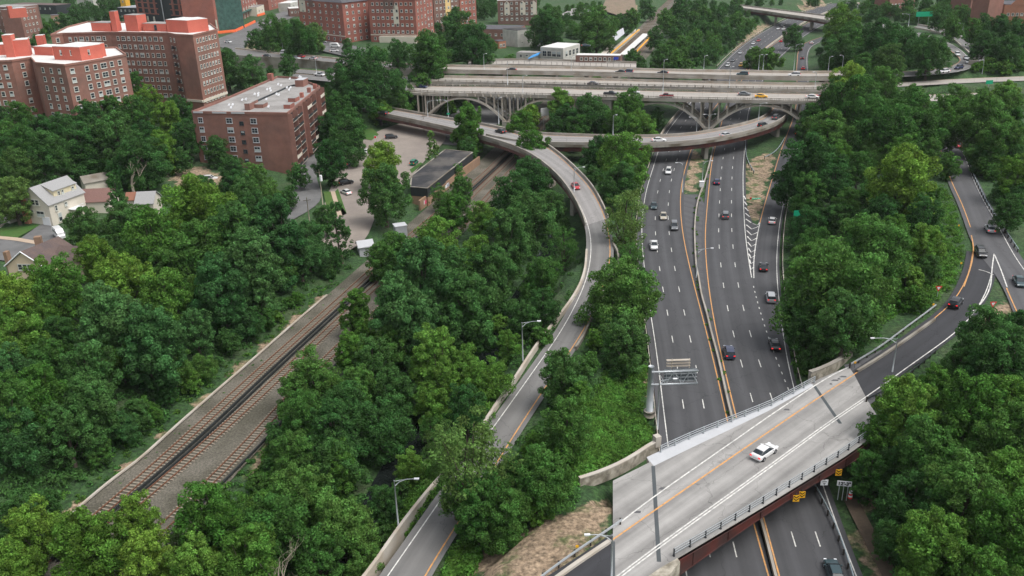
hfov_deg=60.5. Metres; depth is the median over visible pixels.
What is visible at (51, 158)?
broadleaf tree
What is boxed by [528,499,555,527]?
bush
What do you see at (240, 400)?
third rail cover
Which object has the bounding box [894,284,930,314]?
bush
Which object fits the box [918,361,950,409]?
tall tree
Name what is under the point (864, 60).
broadleaf tree
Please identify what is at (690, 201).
median shoulder
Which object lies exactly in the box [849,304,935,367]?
guardrail
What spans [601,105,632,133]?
broadleaf tree
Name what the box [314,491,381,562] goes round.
broadleaf tree
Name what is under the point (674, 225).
suv car
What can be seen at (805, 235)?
spreading tree
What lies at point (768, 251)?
entry ramp
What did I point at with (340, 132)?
broadleaf tree
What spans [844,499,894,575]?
dirt path
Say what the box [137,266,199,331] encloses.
broadleaf tree
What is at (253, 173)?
broadleaf tree
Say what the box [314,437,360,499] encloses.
broadleaf tree
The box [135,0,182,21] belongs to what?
unfinished building
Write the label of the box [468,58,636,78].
street bridge
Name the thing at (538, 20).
broadleaf tree
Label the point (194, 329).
broadleaf tree
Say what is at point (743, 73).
distant suv
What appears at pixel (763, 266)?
sedan car
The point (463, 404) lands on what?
broadleaf tree
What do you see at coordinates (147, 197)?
garage
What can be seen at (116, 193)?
conical tree
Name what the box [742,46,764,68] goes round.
bush
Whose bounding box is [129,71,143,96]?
tall tree
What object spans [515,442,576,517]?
broadleaf tree
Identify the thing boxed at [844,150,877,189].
broadleaf tree
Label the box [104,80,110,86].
window
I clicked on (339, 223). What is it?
conical tree
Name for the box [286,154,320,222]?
side street
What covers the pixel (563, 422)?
broadleaf tree
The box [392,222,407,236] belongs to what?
equipment cabin
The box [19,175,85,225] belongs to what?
white house
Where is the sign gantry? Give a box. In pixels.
[644,358,698,418]
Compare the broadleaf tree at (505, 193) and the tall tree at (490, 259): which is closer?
the tall tree at (490, 259)
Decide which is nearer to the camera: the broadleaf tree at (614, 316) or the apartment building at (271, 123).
the broadleaf tree at (614, 316)
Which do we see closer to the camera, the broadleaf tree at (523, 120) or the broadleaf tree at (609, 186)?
the broadleaf tree at (609, 186)
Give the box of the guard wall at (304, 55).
[235,48,411,64]
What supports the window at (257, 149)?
in the apartment building at (271, 123)
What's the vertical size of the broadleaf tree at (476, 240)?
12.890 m
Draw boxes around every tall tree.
[0,368,34,463]
[63,371,124,455]
[76,279,140,375]
[99,94,121,134]
[115,302,187,398]
[125,398,154,434]
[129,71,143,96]
[148,244,176,297]
[149,99,183,150]
[150,129,178,176]
[187,251,257,339]
[206,200,277,280]
[223,226,286,317]
[246,192,307,292]
[262,308,275,330]
[309,397,364,459]
[334,328,363,376]
[337,287,370,334]
[368,269,428,346]
[378,231,414,284]
[393,235,453,325]
[401,293,439,372]
[407,322,459,412]
[437,269,501,362]
[449,101,483,152]
[454,477,503,554]
[467,243,518,315]
[481,206,532,286]
[547,86,574,120]
[564,380,591,417]
[789,171,829,224]
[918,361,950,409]
[998,106,1023,128]
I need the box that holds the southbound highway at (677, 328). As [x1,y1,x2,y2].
[637,2,849,575]
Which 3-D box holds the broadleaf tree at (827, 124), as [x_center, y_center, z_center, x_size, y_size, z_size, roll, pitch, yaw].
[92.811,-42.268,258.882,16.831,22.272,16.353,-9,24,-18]
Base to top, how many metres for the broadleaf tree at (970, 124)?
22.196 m
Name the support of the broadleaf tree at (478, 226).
on the ground at (546, 546)
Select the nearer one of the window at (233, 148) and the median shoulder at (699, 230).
the median shoulder at (699, 230)
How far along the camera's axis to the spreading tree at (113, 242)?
198.80 m
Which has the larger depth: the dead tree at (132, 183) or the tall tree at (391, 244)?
the dead tree at (132, 183)
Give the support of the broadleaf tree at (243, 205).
on the ground at (546, 546)
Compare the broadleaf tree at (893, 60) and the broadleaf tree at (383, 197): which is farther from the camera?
the broadleaf tree at (893, 60)
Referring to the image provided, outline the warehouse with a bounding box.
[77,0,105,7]
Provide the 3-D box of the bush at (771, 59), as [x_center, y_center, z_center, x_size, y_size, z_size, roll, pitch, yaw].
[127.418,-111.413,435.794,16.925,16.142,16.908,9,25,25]
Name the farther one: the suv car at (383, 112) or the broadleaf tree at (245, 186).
the suv car at (383, 112)
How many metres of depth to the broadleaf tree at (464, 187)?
246.17 m
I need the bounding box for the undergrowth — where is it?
[0,81,1023,575]
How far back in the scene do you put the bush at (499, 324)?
178.02 m
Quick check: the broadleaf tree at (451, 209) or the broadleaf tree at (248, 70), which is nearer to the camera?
the broadleaf tree at (451, 209)
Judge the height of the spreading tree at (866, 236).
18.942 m
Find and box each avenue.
[235,49,412,67]
[293,73,407,90]
[295,69,430,80]
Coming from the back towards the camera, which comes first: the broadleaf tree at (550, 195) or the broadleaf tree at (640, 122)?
the broadleaf tree at (640, 122)
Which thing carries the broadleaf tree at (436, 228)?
on the ground at (546, 546)
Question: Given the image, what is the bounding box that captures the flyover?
[486,92,788,158]
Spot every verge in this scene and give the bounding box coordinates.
[323,189,345,215]
[410,162,422,172]
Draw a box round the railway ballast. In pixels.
[38,0,680,575]
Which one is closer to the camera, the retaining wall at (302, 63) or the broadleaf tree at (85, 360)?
the broadleaf tree at (85, 360)
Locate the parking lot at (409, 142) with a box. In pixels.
[321,123,445,251]
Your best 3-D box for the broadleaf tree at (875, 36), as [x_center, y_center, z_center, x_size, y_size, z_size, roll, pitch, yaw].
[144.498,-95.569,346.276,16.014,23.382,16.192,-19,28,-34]
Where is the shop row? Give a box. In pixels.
[256,0,287,10]
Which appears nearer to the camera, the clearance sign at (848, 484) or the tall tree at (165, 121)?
the clearance sign at (848, 484)
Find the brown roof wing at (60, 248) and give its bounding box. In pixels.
[55,245,88,276]
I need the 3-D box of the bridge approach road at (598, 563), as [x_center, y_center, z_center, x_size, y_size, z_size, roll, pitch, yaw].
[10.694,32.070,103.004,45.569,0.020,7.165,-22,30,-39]
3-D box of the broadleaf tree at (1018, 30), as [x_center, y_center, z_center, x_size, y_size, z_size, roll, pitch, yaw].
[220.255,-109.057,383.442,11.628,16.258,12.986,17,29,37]
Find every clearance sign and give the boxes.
[820,479,827,484]
[837,480,851,500]
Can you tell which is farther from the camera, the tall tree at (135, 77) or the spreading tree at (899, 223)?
the tall tree at (135, 77)
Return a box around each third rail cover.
[51,153,511,561]
[171,363,335,534]
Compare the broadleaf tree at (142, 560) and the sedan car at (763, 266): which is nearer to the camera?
the broadleaf tree at (142, 560)
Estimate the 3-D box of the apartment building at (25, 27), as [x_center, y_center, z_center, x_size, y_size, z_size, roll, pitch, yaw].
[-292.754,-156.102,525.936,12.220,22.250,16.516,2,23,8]
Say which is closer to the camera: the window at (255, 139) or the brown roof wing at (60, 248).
the brown roof wing at (60, 248)
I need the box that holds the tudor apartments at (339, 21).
[298,0,370,42]
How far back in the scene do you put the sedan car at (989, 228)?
200.81 m
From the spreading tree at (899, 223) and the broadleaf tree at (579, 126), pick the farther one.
the broadleaf tree at (579, 126)
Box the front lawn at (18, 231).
[0,225,38,237]
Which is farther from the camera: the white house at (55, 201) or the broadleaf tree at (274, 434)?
the white house at (55, 201)
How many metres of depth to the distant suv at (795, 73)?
342.49 m
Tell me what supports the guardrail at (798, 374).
on the ground at (546, 546)
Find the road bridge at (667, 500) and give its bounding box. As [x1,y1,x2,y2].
[613,367,881,575]
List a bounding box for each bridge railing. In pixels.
[660,376,815,452]
[672,422,878,556]
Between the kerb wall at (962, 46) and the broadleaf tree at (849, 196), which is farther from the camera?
the kerb wall at (962, 46)
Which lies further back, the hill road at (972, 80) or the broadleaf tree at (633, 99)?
the hill road at (972, 80)
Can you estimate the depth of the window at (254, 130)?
279.91 m
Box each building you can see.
[0,4,42,39]
[0,7,41,39]
[0,34,132,131]
[15,2,70,13]
[50,11,227,119]
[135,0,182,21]
[180,0,256,30]
[191,73,326,173]
[215,0,244,29]
[278,0,297,11]
[287,7,298,16]
[410,149,479,210]
[426,0,433,34]
[432,0,458,32]
[459,0,476,23]
[480,25,524,39]
[495,39,505,48]
[497,0,536,25]
[503,27,531,46]
[540,42,579,59]
[576,53,621,62]
[874,0,904,15]
[950,0,972,9]
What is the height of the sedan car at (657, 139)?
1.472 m
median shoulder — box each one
[684,194,698,281]
[695,197,708,315]
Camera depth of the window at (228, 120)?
280.32 m
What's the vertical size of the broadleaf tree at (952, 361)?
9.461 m
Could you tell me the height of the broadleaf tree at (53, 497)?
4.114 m
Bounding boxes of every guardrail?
[541,518,621,575]
[635,152,659,451]
[716,0,838,66]
[744,141,753,173]
[764,136,784,158]
[781,200,802,387]
[814,484,853,575]
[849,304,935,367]
[865,348,936,401]
[967,159,1018,251]
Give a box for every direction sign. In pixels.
[541,108,550,129]
[793,210,806,217]
[916,11,931,20]
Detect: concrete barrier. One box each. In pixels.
[661,90,696,133]
[694,147,776,575]
[766,2,859,47]
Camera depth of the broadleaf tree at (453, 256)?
179.58 m
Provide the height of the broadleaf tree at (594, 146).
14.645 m
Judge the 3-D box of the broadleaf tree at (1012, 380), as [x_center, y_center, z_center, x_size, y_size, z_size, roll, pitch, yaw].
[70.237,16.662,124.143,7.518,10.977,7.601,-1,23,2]
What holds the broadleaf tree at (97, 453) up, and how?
on the ground at (546, 546)
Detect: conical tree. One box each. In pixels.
[104,172,128,218]
[325,201,353,263]
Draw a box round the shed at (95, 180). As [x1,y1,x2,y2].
[78,171,119,189]
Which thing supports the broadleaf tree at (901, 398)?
on the ground at (546, 546)
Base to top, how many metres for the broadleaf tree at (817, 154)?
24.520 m
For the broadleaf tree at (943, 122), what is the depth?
261.18 m
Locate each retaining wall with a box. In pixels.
[234,55,416,76]
[968,60,980,66]
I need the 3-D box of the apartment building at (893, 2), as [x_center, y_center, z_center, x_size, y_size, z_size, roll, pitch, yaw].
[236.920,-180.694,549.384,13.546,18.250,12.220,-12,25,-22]
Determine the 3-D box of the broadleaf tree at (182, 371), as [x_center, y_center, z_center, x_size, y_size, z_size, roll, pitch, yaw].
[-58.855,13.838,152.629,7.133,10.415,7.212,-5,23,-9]
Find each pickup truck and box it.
[603,90,616,95]
[649,240,658,249]
[659,92,673,97]
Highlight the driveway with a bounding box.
[22,224,65,241]
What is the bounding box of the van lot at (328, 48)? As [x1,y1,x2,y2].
[323,41,365,55]
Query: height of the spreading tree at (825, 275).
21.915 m
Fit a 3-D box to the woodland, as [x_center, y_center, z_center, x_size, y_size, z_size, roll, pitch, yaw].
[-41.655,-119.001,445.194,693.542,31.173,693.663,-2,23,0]
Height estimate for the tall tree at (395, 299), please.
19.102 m
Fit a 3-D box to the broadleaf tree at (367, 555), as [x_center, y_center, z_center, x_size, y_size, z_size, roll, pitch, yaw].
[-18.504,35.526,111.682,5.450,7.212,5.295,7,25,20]
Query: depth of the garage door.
224.97 m
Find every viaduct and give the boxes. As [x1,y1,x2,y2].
[362,106,608,231]
[406,82,824,129]
[427,75,829,119]
[440,64,841,112]
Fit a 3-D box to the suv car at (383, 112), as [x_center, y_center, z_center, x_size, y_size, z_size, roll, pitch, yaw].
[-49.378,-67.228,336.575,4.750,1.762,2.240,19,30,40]
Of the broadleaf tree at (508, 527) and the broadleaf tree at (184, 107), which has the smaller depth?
the broadleaf tree at (508, 527)
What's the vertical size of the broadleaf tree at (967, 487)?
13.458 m
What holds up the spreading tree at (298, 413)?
on the ground at (546, 546)
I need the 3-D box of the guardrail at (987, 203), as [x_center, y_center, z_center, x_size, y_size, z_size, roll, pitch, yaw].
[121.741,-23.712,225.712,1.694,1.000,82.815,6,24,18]
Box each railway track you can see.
[48,0,667,562]
[107,2,670,522]
[160,28,658,532]
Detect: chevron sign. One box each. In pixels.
[793,493,799,501]
[799,489,805,497]
[835,467,841,475]
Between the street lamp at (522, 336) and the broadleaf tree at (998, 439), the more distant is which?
the street lamp at (522, 336)
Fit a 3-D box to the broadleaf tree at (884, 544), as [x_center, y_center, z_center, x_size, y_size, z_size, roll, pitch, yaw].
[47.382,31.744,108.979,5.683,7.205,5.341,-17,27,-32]
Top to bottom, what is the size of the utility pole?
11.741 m
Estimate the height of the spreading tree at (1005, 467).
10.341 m
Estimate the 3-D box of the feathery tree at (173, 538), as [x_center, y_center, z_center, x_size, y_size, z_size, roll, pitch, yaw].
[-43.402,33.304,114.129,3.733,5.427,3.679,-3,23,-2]
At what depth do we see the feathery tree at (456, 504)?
114.98 m
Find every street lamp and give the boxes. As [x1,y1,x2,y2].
[393,478,418,525]
[521,320,540,361]
[584,533,612,575]
[657,378,677,428]
[696,248,713,277]
[870,337,897,371]
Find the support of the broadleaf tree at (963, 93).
on the ground at (546, 546)
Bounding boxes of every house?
[2,235,72,279]
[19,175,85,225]
[50,14,59,25]
[125,192,135,207]
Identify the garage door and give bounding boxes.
[42,217,50,225]
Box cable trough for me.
[77,294,327,506]
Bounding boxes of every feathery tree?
[162,525,184,554]
[418,415,445,445]
[421,404,524,518]
[422,419,468,475]
[428,182,450,209]
[428,468,468,519]
[454,469,518,531]
[543,225,578,272]
[602,188,648,252]
[615,237,644,277]
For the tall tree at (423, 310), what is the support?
on the ground at (546, 546)
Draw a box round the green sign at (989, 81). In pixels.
[986,80,992,87]
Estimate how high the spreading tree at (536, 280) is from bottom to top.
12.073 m
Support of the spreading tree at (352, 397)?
on the ground at (546, 546)
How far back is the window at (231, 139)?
282.73 m
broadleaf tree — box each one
[0,136,11,163]
[0,145,45,189]
[0,175,32,224]
[0,270,41,322]
[0,301,16,337]
[0,310,50,369]
[0,341,36,389]
[0,406,50,474]
[0,490,35,534]
[0,493,65,569]
[0,534,49,575]
[3,123,37,161]
[4,101,37,128]
[11,362,69,430]
[21,254,56,298]
[25,130,81,182]
[26,114,55,155]
[26,337,77,389]
[27,294,72,331]
[31,251,86,331]
[33,400,107,469]
[39,488,62,510]
[40,315,78,352]
[46,505,129,575]
[48,111,76,141]
[53,342,124,396]
[59,120,103,183]
[62,206,101,245]
[66,99,104,143]
[71,234,113,283]
[82,434,112,469]
[87,110,142,170]
[91,250,160,316]
[96,200,142,251]
[105,489,165,541]
[106,409,141,446]
[115,206,191,269]
[116,94,154,128]
[117,527,173,575]
[118,129,173,190]
[131,119,162,143]
[132,203,154,232]
[133,84,163,123]
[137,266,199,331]
[153,377,178,407]
[156,172,237,257]
[159,218,225,291]
[162,530,224,575]
[167,94,192,122]
[169,116,203,161]
[172,344,192,391]
[172,479,248,562]
[173,307,215,354]
[191,174,216,186]
[200,304,225,336]
[201,135,229,169]
[212,520,279,575]
[217,155,246,182]
[217,168,249,194]
[218,192,245,240]
[221,48,240,93]
[229,175,259,211]
[234,54,266,88]
[236,306,265,340]
[240,492,309,573]
[241,162,273,197]
[242,189,272,215]
[258,13,289,52]
[259,179,283,198]
[264,428,284,456]
[268,253,298,291]
[269,428,314,479]
[269,462,340,545]
[276,371,318,415]
[283,19,317,55]
[286,236,321,282]
[286,522,346,575]
[298,220,331,271]
[310,138,350,186]
[312,205,335,235]
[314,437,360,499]
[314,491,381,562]
[317,112,338,142]
[323,63,363,106]
[325,89,354,117]
[325,245,343,269]
[327,114,366,166]
[336,106,366,135]
[340,363,379,403]
[343,542,384,575]
[352,333,396,379]
[356,163,412,227]
[362,139,401,185]
[363,241,390,281]
[366,484,404,525]
[370,366,415,416]
[374,322,413,366]
[382,78,416,109]
[387,38,411,70]
[392,445,425,488]
[405,28,447,77]
[412,380,452,429]
[413,215,472,264]
[433,192,471,234]
[434,6,474,61]
[434,320,464,353]
[435,245,478,299]
[436,42,452,73]
[442,382,488,438]
[449,176,472,206]
[459,234,488,272]
[467,200,498,241]
[475,487,532,555]
[478,53,500,75]
[486,167,536,227]
[494,329,524,364]
[504,299,542,346]
[505,109,536,132]
[508,189,561,257]
[514,129,551,163]
[515,155,553,203]
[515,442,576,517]
[519,430,544,458]
[524,3,561,48]
[527,286,561,327]
[537,347,594,409]
[538,15,564,44]
[538,190,568,222]
[540,393,594,459]
[545,103,577,132]
[564,113,593,133]
[575,92,611,133]
[578,4,617,53]
[578,134,612,173]
[596,131,652,195]
[596,161,637,214]
[598,311,650,376]
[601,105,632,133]
[602,311,624,350]
[613,86,644,117]
[625,108,658,133]
[649,43,673,68]
[770,131,848,209]
[781,291,834,352]
[783,241,823,284]
[793,102,826,140]
[800,107,857,149]
[808,286,882,358]
[814,164,854,213]
[816,75,849,111]
[817,33,863,70]
[821,1,861,50]
[824,73,880,140]
[828,60,865,108]
[828,187,860,211]
[829,20,870,49]
[831,139,851,171]
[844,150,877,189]
[846,448,895,506]
[851,51,877,79]
[854,17,899,61]
[855,411,900,466]
[859,137,886,169]
[859,193,902,222]
[860,289,886,322]
[863,142,942,221]
[864,65,903,103]
[869,372,947,447]
[871,43,907,77]
[871,469,946,542]
[871,517,908,566]
[880,436,904,482]
[882,132,919,173]
[884,90,899,106]
[889,86,950,150]
[894,413,967,479]
[894,504,981,575]
[899,83,933,111]
[903,222,947,263]
[904,192,945,234]
[905,33,952,80]
[914,254,941,283]
[916,136,942,169]
[920,447,1008,546]
[928,93,960,129]
[934,111,954,152]
[935,368,1020,451]
[937,346,980,392]
[942,541,1023,575]
[943,83,974,120]
[945,89,1010,150]
[951,303,1022,372]
[961,398,1023,481]
[962,320,1023,398]
[962,486,1023,575]
[963,114,1023,172]
[968,30,998,59]
[968,142,992,175]
[982,13,1010,43]
[986,32,1022,69]
[986,373,1023,434]
[987,193,1023,232]
[988,79,1021,105]
[989,83,1023,122]
[997,153,1023,196]
[1004,18,1023,48]
[1004,309,1023,347]
[1005,184,1023,214]
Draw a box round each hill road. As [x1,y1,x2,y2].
[882,24,970,76]
[887,76,1023,86]
[916,25,985,59]
[930,93,976,100]
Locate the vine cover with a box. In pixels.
[51,153,965,575]
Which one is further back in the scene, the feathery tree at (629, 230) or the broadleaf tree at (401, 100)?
the broadleaf tree at (401, 100)
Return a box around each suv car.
[204,174,217,178]
[338,178,353,185]
[378,110,388,115]
[385,133,397,138]
[409,159,417,164]
[665,166,671,173]
[670,220,678,229]
[721,211,728,218]
[723,345,735,358]
[757,122,767,126]
[765,291,775,302]
[772,114,779,119]
[948,296,963,308]
[974,244,987,257]
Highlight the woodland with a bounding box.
[0,0,1023,470]
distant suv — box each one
[736,71,748,74]
[788,71,800,75]
[954,64,963,68]
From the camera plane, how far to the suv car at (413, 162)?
286.56 m
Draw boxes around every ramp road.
[379,219,613,575]
[939,137,1023,318]
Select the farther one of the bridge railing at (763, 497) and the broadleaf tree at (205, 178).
the broadleaf tree at (205, 178)
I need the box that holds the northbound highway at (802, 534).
[702,4,862,575]
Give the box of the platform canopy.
[620,33,647,54]
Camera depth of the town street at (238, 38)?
543.54 m
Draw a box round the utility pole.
[316,169,322,204]
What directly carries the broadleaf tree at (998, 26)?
on the ground at (546, 546)
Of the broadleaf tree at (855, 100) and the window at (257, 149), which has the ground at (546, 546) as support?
the broadleaf tree at (855, 100)
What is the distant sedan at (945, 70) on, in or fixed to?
on the hill road at (953, 48)
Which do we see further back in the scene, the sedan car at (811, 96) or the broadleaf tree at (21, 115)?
the sedan car at (811, 96)
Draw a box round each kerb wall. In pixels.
[555,539,610,575]
[856,318,935,372]
[914,27,975,58]
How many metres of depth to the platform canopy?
517.74 m
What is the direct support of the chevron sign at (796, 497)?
attached to the road bridge at (667, 500)
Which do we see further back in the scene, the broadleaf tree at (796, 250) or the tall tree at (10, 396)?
the broadleaf tree at (796, 250)
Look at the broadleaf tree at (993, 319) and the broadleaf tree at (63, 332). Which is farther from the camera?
the broadleaf tree at (63, 332)
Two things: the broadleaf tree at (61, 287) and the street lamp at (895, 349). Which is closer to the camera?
the street lamp at (895, 349)
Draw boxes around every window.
[17,264,22,270]
[36,210,44,217]
[57,212,62,221]
[70,68,75,73]
[100,62,106,68]
[102,71,108,77]
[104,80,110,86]
[105,89,112,94]
[198,117,202,122]
[199,127,204,132]
[201,136,206,141]
[226,118,232,123]
[227,127,233,132]
[229,137,235,142]
[230,146,236,151]
[250,118,256,123]
[251,128,258,133]
[253,137,259,142]
[254,146,260,151]
[255,156,261,161]
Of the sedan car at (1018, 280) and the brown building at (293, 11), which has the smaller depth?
the sedan car at (1018, 280)
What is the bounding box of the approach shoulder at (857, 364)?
[844,350,883,403]
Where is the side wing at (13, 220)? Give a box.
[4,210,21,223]
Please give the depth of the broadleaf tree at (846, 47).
359.69 m
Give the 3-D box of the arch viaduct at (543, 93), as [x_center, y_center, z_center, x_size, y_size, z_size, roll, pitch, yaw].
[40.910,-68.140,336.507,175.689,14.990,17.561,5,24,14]
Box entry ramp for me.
[753,37,821,390]
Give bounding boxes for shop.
[248,4,264,16]
[516,51,540,58]
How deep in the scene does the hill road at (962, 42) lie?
419.87 m
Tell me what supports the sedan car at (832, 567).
on the northbound highway at (802, 534)
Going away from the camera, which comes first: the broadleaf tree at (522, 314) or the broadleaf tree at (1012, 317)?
the broadleaf tree at (1012, 317)
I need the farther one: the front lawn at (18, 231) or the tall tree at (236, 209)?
the front lawn at (18, 231)
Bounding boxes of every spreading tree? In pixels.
[0,169,8,188]
[86,158,106,174]
[99,331,146,384]
[102,230,135,251]
[104,155,136,190]
[139,395,163,428]
[188,353,218,382]
[277,388,323,441]
[281,342,344,400]
[289,291,305,305]
[299,429,369,495]
[318,380,372,436]
[333,43,405,114]
[350,395,416,465]
[446,341,478,393]
[450,21,493,64]
[462,355,516,412]
[517,256,563,301]
[572,255,665,335]
[769,235,899,346]
[787,204,830,243]
[793,226,830,252]
[817,212,913,291]
[849,93,924,169]
[856,180,873,210]
[879,213,916,248]
[890,23,924,70]
[975,445,1023,508]
[998,142,1023,175]
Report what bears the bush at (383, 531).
on the ground at (546, 546)
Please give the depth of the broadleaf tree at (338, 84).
332.48 m
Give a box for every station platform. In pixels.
[608,29,639,53]
[635,37,648,51]
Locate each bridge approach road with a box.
[548,533,612,575]
[852,251,995,398]
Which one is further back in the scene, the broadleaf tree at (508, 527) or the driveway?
the driveway
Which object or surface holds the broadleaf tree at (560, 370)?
on the ground at (546, 546)
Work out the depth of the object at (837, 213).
203.73 m
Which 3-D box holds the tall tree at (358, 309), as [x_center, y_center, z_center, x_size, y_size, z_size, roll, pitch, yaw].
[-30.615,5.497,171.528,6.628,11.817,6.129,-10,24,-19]
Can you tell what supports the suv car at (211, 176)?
on the ground at (546, 546)
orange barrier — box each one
[218,29,235,33]
[235,20,255,31]
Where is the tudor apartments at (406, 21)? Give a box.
[368,0,427,42]
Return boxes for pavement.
[0,236,34,243]
[331,191,341,216]
[744,196,762,269]
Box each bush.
[245,473,271,494]
[365,524,393,549]
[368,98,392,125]
[381,500,403,523]
[389,477,412,498]
[491,314,507,336]
[492,458,519,489]
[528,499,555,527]
[546,442,584,466]
[660,48,694,68]
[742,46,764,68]
[751,46,785,69]
[794,344,828,370]
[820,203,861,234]
[892,263,924,292]
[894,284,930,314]
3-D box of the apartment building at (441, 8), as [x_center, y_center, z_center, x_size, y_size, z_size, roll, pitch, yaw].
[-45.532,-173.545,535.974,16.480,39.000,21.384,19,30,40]
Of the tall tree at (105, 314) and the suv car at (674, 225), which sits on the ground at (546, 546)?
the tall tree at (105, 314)
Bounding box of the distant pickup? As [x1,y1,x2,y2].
[314,72,324,76]
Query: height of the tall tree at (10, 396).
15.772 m
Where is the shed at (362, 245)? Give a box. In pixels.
[355,239,373,256]
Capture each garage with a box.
[82,188,118,212]
[134,191,162,209]
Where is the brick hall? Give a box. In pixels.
[1002,0,1023,23]
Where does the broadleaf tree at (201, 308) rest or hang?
on the ground at (546, 546)
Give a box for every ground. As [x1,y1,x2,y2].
[0,0,1023,575]
[603,0,635,14]
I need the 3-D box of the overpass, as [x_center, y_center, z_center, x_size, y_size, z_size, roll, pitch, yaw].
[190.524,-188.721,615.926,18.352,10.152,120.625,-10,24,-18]
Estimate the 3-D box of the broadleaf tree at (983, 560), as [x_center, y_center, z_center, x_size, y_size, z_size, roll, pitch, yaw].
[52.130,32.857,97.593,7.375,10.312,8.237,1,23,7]
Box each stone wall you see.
[578,434,661,485]
[808,351,852,382]
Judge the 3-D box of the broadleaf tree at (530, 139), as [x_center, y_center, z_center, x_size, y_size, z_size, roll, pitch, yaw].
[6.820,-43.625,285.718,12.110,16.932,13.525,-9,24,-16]
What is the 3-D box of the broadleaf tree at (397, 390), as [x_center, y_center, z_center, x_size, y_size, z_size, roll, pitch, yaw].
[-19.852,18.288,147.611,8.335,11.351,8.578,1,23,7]
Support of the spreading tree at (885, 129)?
on the ground at (546, 546)
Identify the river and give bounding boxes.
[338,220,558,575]
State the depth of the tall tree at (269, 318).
176.30 m
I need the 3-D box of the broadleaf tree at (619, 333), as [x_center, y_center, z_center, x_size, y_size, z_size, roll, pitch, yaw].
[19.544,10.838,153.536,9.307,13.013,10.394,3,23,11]
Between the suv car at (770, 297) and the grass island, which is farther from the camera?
the grass island
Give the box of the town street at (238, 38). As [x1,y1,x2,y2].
[219,11,294,51]
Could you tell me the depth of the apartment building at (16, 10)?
519.88 m
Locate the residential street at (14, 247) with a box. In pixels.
[0,239,34,259]
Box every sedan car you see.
[340,189,351,194]
[495,128,505,133]
[571,182,579,189]
[650,202,657,208]
[652,137,665,141]
[659,212,666,219]
[713,178,719,184]
[738,91,750,95]
[750,442,778,461]
[755,93,767,97]
[759,262,768,270]
[768,217,776,223]
[768,338,780,350]
[806,94,818,98]
[823,558,843,575]
[984,224,995,232]
[1012,275,1023,286]
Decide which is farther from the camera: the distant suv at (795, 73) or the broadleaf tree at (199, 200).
the distant suv at (795, 73)
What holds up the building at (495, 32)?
on the ground at (546, 546)
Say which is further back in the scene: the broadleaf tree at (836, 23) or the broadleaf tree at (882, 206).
the broadleaf tree at (836, 23)
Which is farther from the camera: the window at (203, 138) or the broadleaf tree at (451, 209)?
the window at (203, 138)
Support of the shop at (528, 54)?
on the ground at (546, 546)
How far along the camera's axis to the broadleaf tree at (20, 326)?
148.29 m
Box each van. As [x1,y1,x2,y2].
[51,225,65,238]
[330,42,339,46]
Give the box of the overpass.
[740,4,831,29]
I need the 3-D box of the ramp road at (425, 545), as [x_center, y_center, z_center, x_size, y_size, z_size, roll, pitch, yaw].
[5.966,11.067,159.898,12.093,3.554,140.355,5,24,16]
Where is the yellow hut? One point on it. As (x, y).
(125, 3)
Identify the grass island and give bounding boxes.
[363,128,378,139]
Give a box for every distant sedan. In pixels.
[416,84,427,87]
[940,68,950,72]
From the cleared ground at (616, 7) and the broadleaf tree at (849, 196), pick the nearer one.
the broadleaf tree at (849, 196)
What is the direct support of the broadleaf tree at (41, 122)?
on the ground at (546, 546)
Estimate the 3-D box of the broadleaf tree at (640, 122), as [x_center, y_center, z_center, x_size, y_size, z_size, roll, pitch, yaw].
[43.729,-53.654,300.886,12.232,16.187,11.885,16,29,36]
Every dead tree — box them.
[127,151,146,191]
[258,536,302,575]
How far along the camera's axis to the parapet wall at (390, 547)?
119.34 m
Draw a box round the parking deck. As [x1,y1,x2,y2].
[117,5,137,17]
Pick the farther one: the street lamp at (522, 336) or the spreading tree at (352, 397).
the street lamp at (522, 336)
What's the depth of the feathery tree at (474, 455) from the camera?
111.83 m
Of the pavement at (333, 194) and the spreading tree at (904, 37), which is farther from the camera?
the spreading tree at (904, 37)
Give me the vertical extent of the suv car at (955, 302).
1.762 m
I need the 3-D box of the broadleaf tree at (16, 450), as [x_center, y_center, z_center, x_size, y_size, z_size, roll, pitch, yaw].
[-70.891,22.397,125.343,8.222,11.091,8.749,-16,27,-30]
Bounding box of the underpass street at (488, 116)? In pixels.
[442,86,539,144]
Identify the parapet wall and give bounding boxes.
[362,249,587,575]
[575,242,618,350]
[917,24,969,43]
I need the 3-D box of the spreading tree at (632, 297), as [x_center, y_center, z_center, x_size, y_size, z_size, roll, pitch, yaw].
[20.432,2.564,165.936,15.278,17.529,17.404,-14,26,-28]
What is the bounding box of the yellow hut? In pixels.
[120,0,130,6]
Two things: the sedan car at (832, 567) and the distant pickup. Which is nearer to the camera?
the sedan car at (832, 567)
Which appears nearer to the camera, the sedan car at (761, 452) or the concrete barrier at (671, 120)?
the sedan car at (761, 452)
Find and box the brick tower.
[969,0,1003,30]
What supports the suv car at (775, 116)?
on the flyover
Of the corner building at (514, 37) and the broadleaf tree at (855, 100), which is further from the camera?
the corner building at (514, 37)
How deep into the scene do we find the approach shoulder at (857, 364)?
145.48 m
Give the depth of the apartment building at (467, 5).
559.68 m

